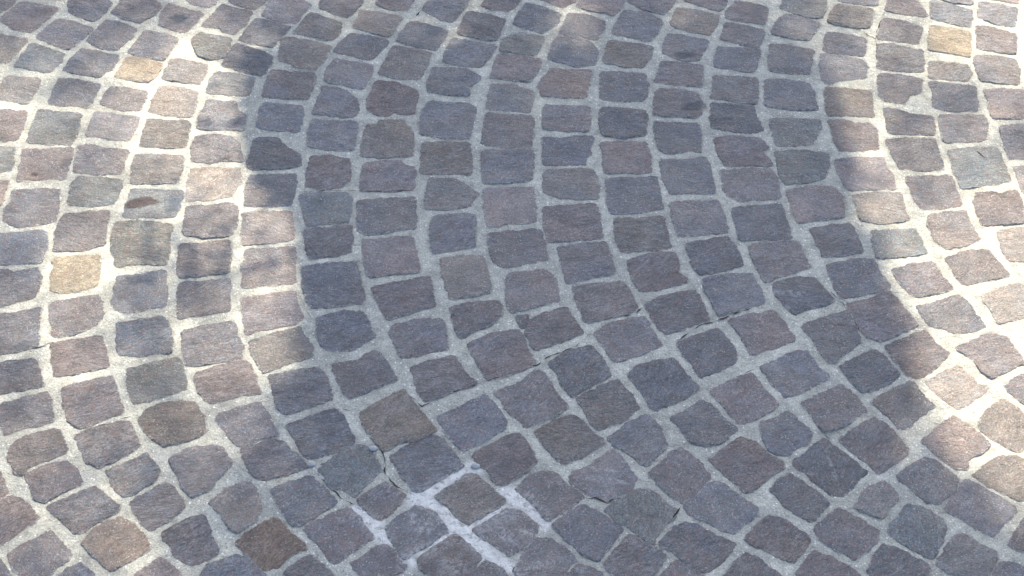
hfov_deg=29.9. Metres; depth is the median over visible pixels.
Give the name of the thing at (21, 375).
cobblestone
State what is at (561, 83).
cobblestone
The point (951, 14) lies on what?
cobblestone
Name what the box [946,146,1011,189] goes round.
cobblestone
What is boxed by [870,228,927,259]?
cobblestone
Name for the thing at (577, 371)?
cobblestone
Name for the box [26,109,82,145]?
cobblestone
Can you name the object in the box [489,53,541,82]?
cobblestone
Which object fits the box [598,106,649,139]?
cobblestone
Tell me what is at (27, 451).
cobblestone
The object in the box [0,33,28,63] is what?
cobblestone
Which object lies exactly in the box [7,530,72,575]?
cobblestone
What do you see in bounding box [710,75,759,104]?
cobblestone
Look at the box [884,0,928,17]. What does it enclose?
cobblestone
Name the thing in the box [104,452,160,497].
cobblestone
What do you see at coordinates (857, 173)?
cobblestone
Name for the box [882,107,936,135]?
cobblestone
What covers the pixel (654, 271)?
cobblestone
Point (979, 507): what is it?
cobblestone
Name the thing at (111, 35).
cobblestone
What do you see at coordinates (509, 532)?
cobblestone
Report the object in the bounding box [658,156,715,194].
cobblestone
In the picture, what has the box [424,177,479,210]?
cobblestone
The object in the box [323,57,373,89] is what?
cobblestone
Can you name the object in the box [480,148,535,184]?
cobblestone
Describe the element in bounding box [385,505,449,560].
cobblestone
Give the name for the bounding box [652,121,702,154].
cobblestone
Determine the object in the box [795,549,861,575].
cobblestone
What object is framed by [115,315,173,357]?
cobblestone
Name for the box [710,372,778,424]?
cobblestone
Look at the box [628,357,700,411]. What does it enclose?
cobblestone
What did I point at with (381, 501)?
cobblestone
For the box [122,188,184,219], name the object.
cobblestone
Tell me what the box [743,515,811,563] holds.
cobblestone
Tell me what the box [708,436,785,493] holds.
cobblestone
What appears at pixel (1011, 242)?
cobblestone
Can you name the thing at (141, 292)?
cobblestone
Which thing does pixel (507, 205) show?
cobblestone
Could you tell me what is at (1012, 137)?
cobblestone
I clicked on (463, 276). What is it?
cobblestone
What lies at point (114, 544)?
cobblestone
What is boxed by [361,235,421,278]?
cobblestone
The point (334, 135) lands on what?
cobblestone
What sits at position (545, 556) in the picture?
cobblestone
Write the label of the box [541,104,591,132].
cobblestone
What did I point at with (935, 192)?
cobblestone
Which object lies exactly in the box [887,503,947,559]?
cobblestone
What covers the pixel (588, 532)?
cobblestone
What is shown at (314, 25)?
cobblestone
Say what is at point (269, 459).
cobblestone
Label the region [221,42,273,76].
cobblestone
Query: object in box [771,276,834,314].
cobblestone
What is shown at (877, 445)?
cobblestone
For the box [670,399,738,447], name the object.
cobblestone
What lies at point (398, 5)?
cobblestone
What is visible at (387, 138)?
cobblestone
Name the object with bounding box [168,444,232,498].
cobblestone
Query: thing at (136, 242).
cobblestone
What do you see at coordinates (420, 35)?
cobblestone
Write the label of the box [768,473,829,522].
cobblestone
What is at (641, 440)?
cobblestone
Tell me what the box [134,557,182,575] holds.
cobblestone
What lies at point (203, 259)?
cobblestone
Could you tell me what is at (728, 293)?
cobblestone
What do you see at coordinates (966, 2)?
cobblestone
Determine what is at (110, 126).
cobblestone
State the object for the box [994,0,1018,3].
cobblestone
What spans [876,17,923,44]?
cobblestone
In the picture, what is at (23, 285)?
cobblestone
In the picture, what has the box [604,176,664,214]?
cobblestone
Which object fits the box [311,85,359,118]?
cobblestone
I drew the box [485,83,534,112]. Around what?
cobblestone
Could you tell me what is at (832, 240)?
cobblestone
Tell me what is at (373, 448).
pebble
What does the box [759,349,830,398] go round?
cobblestone
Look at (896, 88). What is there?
cobblestone
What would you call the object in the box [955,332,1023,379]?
cobblestone
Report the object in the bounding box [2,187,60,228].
cobblestone
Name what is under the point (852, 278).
cobblestone
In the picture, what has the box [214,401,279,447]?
cobblestone
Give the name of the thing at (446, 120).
cobblestone
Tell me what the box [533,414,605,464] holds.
cobblestone
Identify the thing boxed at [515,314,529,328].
pebble
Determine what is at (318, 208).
cobblestone
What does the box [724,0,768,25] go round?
cobblestone
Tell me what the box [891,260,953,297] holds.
cobblestone
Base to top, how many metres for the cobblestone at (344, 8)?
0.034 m
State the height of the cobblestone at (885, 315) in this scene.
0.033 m
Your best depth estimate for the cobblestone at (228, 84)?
3.47 m
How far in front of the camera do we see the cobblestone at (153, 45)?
3.54 m
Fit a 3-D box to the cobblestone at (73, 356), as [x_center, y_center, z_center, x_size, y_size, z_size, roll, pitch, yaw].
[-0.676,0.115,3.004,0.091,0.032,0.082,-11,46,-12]
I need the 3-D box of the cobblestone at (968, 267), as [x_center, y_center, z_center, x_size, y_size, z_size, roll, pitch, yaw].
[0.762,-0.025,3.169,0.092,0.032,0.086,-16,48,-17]
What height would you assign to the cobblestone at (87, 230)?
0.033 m
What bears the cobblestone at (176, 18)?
on the ground
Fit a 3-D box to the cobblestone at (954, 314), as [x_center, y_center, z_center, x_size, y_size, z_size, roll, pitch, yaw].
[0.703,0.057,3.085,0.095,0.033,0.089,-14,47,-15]
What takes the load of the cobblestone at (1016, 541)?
on the ground
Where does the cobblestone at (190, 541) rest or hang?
on the ground
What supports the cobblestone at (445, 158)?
on the ground
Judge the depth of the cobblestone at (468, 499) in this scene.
2.80 m
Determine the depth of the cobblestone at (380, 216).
3.23 m
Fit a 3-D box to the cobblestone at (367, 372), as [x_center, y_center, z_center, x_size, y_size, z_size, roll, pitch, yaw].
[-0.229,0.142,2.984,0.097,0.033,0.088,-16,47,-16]
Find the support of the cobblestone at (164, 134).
on the ground
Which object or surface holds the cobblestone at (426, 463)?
on the ground
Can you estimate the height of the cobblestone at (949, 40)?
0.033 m
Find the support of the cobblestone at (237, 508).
on the ground
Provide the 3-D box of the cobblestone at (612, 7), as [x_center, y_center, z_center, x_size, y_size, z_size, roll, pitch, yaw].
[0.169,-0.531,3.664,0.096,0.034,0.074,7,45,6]
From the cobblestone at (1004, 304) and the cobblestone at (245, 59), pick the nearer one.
the cobblestone at (1004, 304)
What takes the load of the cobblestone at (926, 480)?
on the ground
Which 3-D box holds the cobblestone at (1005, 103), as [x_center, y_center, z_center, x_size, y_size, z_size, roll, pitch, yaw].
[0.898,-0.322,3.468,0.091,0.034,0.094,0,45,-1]
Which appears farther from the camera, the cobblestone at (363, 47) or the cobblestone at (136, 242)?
the cobblestone at (363, 47)
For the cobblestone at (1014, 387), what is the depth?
2.97 m
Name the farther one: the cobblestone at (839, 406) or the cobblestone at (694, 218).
the cobblestone at (694, 218)
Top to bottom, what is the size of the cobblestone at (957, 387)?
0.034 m
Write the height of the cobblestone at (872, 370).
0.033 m
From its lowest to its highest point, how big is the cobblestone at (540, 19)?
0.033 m
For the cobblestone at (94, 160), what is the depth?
3.32 m
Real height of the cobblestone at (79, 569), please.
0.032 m
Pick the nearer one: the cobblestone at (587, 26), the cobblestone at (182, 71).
the cobblestone at (182, 71)
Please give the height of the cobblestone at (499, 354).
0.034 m
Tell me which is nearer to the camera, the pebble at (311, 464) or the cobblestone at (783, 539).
the cobblestone at (783, 539)
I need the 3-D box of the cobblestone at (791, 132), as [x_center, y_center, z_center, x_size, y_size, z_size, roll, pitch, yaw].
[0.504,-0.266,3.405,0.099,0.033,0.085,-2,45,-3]
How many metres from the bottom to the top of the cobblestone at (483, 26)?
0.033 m
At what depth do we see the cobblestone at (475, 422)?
2.90 m
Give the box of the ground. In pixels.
[0,0,1023,575]
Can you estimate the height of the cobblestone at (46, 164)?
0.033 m
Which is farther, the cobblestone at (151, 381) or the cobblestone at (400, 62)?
the cobblestone at (400, 62)
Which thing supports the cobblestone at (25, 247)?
on the ground
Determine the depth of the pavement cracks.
2.98 m
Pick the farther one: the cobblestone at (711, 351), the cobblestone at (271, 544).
the cobblestone at (711, 351)
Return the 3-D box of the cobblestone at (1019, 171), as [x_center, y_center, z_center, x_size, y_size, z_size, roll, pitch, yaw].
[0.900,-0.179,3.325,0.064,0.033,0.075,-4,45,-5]
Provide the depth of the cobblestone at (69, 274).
3.12 m
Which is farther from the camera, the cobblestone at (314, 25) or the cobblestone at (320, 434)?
the cobblestone at (314, 25)
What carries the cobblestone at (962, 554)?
on the ground
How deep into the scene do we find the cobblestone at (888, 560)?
2.73 m
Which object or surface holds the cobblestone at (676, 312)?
on the ground
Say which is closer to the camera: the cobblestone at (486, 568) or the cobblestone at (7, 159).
the cobblestone at (486, 568)
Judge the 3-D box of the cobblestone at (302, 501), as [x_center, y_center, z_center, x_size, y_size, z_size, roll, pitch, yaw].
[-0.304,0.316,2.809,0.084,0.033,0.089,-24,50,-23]
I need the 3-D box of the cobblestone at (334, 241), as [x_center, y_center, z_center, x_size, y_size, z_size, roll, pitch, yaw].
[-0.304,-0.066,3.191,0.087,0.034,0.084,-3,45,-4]
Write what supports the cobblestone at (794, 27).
on the ground
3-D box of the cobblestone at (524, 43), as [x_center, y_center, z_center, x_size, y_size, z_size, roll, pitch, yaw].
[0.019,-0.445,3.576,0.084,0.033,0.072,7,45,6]
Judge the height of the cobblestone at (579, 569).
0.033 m
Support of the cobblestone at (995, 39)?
on the ground
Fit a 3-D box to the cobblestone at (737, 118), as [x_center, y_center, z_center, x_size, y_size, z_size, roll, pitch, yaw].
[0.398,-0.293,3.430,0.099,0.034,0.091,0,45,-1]
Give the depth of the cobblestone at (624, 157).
3.34 m
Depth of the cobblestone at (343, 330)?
3.04 m
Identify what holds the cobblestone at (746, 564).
on the ground
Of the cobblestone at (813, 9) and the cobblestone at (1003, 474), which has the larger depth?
the cobblestone at (813, 9)
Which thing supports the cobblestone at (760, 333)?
on the ground
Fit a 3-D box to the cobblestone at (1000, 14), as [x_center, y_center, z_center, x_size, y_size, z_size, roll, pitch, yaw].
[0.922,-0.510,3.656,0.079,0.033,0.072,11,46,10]
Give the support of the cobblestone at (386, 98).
on the ground
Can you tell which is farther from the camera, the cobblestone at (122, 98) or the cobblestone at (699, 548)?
the cobblestone at (122, 98)
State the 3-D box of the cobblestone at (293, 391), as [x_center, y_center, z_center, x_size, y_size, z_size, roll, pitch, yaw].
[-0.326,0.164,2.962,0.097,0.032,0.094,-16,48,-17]
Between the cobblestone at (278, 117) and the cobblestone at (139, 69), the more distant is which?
the cobblestone at (139, 69)
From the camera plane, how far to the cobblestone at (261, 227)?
3.20 m
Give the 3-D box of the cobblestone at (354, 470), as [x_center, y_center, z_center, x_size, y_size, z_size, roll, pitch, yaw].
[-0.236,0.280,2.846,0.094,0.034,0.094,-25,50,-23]
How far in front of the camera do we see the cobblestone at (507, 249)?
3.18 m
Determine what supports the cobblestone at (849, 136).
on the ground
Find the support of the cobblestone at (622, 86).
on the ground
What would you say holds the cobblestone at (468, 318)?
on the ground
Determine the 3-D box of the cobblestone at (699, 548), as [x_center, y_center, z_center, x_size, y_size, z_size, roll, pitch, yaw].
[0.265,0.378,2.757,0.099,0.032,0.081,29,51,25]
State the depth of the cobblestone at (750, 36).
3.59 m
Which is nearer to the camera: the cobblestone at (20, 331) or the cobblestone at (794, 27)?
the cobblestone at (20, 331)
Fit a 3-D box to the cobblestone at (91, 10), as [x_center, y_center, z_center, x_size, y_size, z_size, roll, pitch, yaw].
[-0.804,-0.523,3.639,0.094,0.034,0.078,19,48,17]
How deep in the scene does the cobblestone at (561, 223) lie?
3.22 m
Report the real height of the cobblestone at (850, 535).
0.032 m
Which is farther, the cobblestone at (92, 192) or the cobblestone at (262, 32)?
the cobblestone at (262, 32)
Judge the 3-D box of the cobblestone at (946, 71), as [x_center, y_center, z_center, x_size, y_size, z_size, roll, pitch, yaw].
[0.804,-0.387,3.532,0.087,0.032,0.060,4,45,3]
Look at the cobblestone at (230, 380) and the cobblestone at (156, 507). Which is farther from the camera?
the cobblestone at (230, 380)
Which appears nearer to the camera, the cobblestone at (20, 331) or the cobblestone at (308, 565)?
the cobblestone at (308, 565)
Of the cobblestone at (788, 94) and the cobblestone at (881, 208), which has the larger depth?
the cobblestone at (788, 94)
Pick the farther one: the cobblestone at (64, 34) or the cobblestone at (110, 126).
the cobblestone at (64, 34)
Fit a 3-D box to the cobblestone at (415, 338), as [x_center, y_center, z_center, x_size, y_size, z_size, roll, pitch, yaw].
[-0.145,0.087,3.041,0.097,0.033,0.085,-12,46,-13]
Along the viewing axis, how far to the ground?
3.10 m
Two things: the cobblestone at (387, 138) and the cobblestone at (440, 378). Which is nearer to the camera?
the cobblestone at (440, 378)
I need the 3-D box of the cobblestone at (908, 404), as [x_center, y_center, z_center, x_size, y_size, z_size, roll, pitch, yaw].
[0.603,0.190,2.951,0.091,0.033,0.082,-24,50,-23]
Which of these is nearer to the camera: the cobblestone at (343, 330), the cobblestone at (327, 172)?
the cobblestone at (343, 330)
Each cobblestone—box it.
[0,0,16,12]
[0,1,59,32]
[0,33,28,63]
[0,75,41,104]
[0,109,27,142]
[0,146,16,172]
[0,180,9,205]
[0,229,49,265]
[0,266,42,307]
[0,307,41,355]
[0,357,44,394]
[0,391,55,435]
[0,471,9,497]
[0,495,40,546]
[0,558,12,575]
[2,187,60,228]
[6,428,68,476]
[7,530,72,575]
[13,43,65,73]
[16,146,74,181]
[24,460,83,503]
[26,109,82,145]
[36,18,93,49]
[46,486,120,534]
[47,77,100,108]
[48,294,105,337]
[49,254,101,293]
[49,335,109,377]
[52,210,110,251]
[57,562,94,575]
[61,375,124,429]
[62,48,119,77]
[66,175,123,207]
[67,0,112,21]
[73,143,129,175]
[74,420,140,468]
[80,516,150,571]
[85,111,139,141]
[86,19,137,51]
[99,86,147,111]
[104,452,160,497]
[110,0,162,23]
[110,219,173,267]
[110,269,168,313]
[114,56,163,82]
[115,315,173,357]
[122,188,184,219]
[124,357,187,404]
[127,29,178,60]
[129,482,185,531]
[130,153,185,184]
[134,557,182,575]
[138,118,191,148]
[138,400,207,447]
[148,85,198,117]
[158,3,203,32]
[161,58,208,84]
[161,514,219,566]
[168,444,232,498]
[176,239,232,278]
[176,278,231,319]
[180,320,244,366]
[181,202,239,239]
[185,166,242,202]
[186,0,218,8]
[190,133,244,164]
[191,32,232,60]
[193,360,261,403]
[196,99,247,131]
[199,554,266,575]
[201,4,252,34]
[206,71,255,96]
[208,480,262,533]
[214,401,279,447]
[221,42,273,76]
[228,0,268,9]
[235,517,307,571]
[238,18,290,47]
[240,210,295,245]
[240,246,297,288]
[240,290,303,335]
[240,438,308,480]
[243,173,297,207]
[246,136,301,170]
[248,326,314,373]
[255,102,304,132]
[261,0,311,23]
[261,69,316,99]
[267,367,333,414]
[270,475,337,526]
[278,36,332,70]
[283,554,336,575]
[285,407,355,459]
[292,12,342,40]
[298,191,353,227]
[300,261,365,308]
[303,224,353,259]
[303,507,373,564]
[304,154,351,190]
[306,118,359,151]
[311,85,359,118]
[315,309,375,352]
[317,443,382,497]
[318,0,364,17]
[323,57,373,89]
[331,350,398,399]
[332,33,389,60]
[349,544,407,575]
[351,10,403,37]
[356,196,418,235]
[356,481,406,520]
[358,160,417,192]
[358,389,436,451]
[359,119,414,158]
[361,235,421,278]
[366,80,419,116]
[371,276,436,320]
[375,0,414,11]
[378,45,432,80]
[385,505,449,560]
[387,318,449,358]
[389,435,464,492]
[395,21,447,50]
[409,355,478,402]
[416,534,481,575]
[418,100,477,140]
[418,141,473,176]
[422,0,469,22]
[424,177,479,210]
[426,66,480,96]
[428,212,477,254]
[434,473,505,525]
[436,393,507,450]
[439,254,492,299]
[441,37,496,67]
[448,300,503,339]
[456,11,505,41]
[467,329,536,380]
[469,560,508,575]
[471,433,537,485]
[472,507,538,556]
[480,111,535,148]
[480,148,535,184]
[481,0,521,11]
[481,186,537,227]
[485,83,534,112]
[487,228,549,268]
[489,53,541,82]
[493,369,569,428]
[499,32,545,55]
[504,268,560,313]
[512,2,561,33]
[513,536,577,575]
[515,470,585,521]
[524,307,583,350]
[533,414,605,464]
[536,67,592,98]
[541,0,576,7]
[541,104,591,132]
[541,135,594,165]
[541,167,600,200]
[541,202,603,242]
[547,35,599,67]
[547,344,611,397]
[551,504,623,561]
[556,241,615,284]
[558,13,605,40]
[565,563,602,575]
[568,449,638,503]
[571,280,638,323]
[576,0,625,15]
[576,379,640,430]
[594,316,662,362]
[598,71,649,102]
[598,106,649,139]
[598,140,652,174]
[601,39,653,68]
[602,534,667,575]
[603,488,677,545]
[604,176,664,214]
[607,414,668,466]
[611,9,663,41]
[613,215,672,253]
[626,251,689,292]
[627,0,675,14]
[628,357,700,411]
[643,290,709,334]
[648,446,711,504]
[652,88,706,118]
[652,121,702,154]
[653,60,704,87]
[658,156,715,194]
[658,521,736,573]
[658,559,703,575]
[661,33,709,61]
[668,199,729,237]
[669,7,719,35]
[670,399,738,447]
[676,328,738,378]
[683,480,759,534]
[684,0,727,11]
[684,235,743,275]
[701,272,765,316]
[708,102,763,133]
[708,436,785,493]
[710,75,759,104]
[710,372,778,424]
[713,46,761,73]
[713,135,772,166]
[719,22,765,47]
[719,167,781,202]
[722,552,781,575]
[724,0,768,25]
[728,310,795,355]
[730,203,792,241]
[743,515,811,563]
[748,240,811,282]
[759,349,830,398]
[759,410,813,455]
[763,78,818,110]
[767,43,814,74]
[768,117,822,146]
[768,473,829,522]
[770,13,820,40]
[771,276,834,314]
[773,149,830,185]
[779,0,827,18]
[785,185,844,223]
[792,437,868,497]
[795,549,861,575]
[800,309,862,364]
[800,383,867,433]
[809,223,863,257]
[813,507,880,560]
[818,53,869,85]
[822,32,867,56]
[823,86,874,117]
[826,257,891,299]
[827,3,873,28]
[827,119,879,151]
[834,156,896,191]
[838,0,878,5]
[838,348,900,393]
[838,416,909,474]
[846,290,918,342]
[852,191,909,224]
[853,480,899,519]
[866,544,931,575]
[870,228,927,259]
[870,380,935,429]
[875,43,925,72]
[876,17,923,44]
[876,73,923,103]
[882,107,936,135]
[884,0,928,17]
[884,330,949,378]
[885,136,944,171]
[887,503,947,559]
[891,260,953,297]
[896,456,960,504]
[905,174,962,209]
[915,294,985,333]
[920,415,990,470]
[925,365,988,409]
[926,209,980,249]
[927,25,971,57]
[927,61,973,81]
[928,80,978,112]
[929,0,973,26]
[935,533,998,575]
[938,114,988,143]
[942,0,973,5]
[944,249,1009,285]
[944,479,1017,537]
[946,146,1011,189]
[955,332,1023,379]
[971,455,1023,501]
[972,189,1023,226]
[973,54,1020,85]
[974,25,1017,54]
[976,1,1018,26]
[976,398,1023,453]
[981,282,1023,324]
[983,87,1023,119]
[990,561,1023,575]
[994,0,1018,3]
[996,226,1023,261]
[999,123,1023,159]
[1003,374,1023,404]
[1008,518,1023,552]
[1013,165,1023,193]
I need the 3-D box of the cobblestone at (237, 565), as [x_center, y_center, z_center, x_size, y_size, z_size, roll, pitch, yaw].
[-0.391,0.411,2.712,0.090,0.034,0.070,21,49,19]
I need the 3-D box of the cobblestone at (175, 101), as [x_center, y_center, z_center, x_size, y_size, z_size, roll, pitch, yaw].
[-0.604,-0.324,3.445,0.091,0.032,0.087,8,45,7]
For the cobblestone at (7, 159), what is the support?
on the ground
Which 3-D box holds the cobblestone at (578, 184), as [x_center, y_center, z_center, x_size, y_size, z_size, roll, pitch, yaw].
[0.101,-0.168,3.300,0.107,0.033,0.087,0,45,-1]
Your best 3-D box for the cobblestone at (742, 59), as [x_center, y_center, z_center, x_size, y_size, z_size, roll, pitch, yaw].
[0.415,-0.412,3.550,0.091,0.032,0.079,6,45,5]
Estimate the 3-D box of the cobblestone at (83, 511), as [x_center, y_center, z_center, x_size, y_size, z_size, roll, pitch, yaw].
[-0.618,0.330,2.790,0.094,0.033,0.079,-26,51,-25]
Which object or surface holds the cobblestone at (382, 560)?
on the ground
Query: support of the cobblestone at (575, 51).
on the ground
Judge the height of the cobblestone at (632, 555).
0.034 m
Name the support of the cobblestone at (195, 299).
on the ground
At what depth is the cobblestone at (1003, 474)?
2.84 m
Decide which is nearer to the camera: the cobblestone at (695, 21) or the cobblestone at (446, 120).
the cobblestone at (446, 120)
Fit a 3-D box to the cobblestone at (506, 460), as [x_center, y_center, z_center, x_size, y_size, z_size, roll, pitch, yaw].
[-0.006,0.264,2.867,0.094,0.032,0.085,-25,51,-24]
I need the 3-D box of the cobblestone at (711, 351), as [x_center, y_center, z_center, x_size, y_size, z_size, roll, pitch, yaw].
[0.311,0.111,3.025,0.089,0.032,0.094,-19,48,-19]
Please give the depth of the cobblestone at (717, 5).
3.66 m
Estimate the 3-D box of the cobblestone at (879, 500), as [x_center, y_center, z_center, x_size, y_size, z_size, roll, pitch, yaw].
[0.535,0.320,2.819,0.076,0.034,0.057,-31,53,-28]
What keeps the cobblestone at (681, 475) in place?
on the ground
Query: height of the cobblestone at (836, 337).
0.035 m
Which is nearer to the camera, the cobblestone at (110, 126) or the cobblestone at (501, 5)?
the cobblestone at (110, 126)
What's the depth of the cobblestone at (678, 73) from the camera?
3.50 m
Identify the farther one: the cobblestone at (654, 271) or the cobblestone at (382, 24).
the cobblestone at (382, 24)
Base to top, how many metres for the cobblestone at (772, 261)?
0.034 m
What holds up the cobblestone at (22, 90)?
on the ground
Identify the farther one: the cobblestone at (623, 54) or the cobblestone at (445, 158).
the cobblestone at (623, 54)
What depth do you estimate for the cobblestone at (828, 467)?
2.85 m
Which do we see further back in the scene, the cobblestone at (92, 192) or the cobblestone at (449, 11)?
the cobblestone at (449, 11)
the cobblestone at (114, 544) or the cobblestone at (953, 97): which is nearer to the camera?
the cobblestone at (114, 544)
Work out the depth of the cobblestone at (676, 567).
2.71 m
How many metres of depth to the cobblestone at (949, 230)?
3.22 m
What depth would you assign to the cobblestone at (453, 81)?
3.48 m
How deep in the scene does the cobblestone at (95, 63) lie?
3.51 m
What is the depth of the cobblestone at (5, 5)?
3.63 m
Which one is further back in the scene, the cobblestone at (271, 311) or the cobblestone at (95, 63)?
the cobblestone at (95, 63)
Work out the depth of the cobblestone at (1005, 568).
2.72 m
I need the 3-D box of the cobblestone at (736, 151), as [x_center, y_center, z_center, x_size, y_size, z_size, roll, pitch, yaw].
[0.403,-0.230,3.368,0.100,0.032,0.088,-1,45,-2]
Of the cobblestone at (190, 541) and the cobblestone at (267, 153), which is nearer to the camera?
the cobblestone at (190, 541)
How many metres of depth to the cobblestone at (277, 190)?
3.27 m
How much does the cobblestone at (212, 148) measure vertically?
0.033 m
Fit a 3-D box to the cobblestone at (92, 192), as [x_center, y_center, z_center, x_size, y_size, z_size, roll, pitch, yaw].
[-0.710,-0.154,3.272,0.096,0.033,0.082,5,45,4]
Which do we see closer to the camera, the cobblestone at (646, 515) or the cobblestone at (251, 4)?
the cobblestone at (646, 515)
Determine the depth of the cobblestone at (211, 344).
3.01 m
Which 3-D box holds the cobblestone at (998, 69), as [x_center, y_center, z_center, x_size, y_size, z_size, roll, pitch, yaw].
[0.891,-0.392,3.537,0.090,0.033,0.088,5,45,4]
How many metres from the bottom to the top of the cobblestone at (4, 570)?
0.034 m
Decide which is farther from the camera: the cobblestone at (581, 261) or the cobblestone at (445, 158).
the cobblestone at (445, 158)
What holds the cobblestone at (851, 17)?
on the ground
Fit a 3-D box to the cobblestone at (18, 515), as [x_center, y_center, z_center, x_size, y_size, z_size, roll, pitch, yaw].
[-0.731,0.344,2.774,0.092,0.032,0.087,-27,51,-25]
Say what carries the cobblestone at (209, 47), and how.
on the ground
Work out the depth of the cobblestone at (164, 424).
2.90 m
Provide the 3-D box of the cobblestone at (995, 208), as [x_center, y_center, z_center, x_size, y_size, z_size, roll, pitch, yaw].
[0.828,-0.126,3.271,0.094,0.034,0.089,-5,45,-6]
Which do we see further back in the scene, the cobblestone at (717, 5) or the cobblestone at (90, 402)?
the cobblestone at (717, 5)
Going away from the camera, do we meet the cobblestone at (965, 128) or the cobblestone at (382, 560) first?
the cobblestone at (382, 560)
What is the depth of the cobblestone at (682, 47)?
3.56 m
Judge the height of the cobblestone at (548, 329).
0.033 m
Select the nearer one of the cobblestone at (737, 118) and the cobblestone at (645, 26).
the cobblestone at (737, 118)
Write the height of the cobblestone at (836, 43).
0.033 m
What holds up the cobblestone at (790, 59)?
on the ground
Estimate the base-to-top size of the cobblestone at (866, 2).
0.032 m
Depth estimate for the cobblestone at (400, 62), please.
3.52 m
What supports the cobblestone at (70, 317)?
on the ground
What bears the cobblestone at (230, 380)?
on the ground
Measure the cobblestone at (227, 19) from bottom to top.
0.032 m
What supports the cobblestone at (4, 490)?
on the ground
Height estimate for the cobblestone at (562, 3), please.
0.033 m
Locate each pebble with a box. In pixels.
[306,461,315,466]
[369,446,377,450]
[471,463,479,468]
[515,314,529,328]
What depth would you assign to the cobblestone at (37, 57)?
3.51 m
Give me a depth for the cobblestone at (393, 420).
2.90 m
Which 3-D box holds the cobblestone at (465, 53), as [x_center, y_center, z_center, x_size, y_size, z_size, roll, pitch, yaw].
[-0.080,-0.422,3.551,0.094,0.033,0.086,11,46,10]
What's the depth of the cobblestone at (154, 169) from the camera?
3.30 m
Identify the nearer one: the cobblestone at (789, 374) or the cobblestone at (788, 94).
the cobblestone at (789, 374)
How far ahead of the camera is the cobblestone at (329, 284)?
3.11 m
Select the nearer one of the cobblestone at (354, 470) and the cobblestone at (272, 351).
the cobblestone at (354, 470)
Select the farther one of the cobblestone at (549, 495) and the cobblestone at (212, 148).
the cobblestone at (212, 148)
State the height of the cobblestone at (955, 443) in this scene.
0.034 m
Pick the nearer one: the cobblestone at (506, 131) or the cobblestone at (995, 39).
the cobblestone at (506, 131)
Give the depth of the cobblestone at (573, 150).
3.35 m
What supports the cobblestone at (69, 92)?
on the ground
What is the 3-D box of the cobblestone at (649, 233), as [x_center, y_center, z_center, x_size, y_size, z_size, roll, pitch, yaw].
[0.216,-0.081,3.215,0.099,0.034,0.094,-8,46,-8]
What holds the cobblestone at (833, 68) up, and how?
on the ground
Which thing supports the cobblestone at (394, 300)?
on the ground
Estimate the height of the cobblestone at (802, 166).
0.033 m
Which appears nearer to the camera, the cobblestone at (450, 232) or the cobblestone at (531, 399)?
the cobblestone at (531, 399)
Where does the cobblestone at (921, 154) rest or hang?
on the ground
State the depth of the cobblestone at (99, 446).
2.87 m
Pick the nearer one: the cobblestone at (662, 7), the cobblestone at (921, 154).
the cobblestone at (921, 154)
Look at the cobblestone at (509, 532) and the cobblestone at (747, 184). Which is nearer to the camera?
the cobblestone at (509, 532)
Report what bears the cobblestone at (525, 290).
on the ground
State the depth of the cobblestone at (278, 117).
3.40 m
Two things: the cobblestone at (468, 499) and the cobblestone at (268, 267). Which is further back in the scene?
the cobblestone at (268, 267)
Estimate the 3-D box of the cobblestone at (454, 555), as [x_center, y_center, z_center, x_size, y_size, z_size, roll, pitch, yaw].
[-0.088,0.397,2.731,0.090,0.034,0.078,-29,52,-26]
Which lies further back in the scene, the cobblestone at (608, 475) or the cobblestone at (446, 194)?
the cobblestone at (446, 194)
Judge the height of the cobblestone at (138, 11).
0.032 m
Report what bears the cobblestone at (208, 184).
on the ground
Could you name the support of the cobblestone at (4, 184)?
on the ground
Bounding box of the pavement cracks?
[35,7,986,572]
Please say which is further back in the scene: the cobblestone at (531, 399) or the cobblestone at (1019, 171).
the cobblestone at (1019, 171)
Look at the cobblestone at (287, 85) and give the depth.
3.47 m
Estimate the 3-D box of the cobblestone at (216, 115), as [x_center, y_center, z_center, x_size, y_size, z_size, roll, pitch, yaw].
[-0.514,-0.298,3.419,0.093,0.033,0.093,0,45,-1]
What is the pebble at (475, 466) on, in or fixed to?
on the ground
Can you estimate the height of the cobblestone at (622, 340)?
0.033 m
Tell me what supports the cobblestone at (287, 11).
on the ground
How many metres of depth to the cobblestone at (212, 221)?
3.21 m
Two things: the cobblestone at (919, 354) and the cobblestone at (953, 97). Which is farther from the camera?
the cobblestone at (953, 97)
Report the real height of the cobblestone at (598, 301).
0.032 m
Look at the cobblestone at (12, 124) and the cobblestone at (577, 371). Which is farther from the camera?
the cobblestone at (12, 124)
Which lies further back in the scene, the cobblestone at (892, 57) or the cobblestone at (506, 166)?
the cobblestone at (892, 57)
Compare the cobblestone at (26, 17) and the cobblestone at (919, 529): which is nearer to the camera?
the cobblestone at (919, 529)
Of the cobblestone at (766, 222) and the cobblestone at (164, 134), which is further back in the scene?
the cobblestone at (164, 134)
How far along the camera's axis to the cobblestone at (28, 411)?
2.91 m
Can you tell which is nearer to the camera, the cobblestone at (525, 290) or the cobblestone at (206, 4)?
the cobblestone at (525, 290)
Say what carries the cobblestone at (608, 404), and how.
on the ground
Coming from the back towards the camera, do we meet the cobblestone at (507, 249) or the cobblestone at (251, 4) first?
the cobblestone at (251, 4)
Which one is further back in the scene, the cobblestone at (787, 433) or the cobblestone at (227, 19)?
the cobblestone at (227, 19)
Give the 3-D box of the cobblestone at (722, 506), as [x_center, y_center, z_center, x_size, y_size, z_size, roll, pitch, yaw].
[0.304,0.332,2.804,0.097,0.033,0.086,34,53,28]
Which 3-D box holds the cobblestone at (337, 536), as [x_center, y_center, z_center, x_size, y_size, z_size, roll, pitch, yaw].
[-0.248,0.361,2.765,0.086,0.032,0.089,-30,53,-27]
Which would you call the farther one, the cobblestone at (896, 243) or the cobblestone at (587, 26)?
the cobblestone at (587, 26)

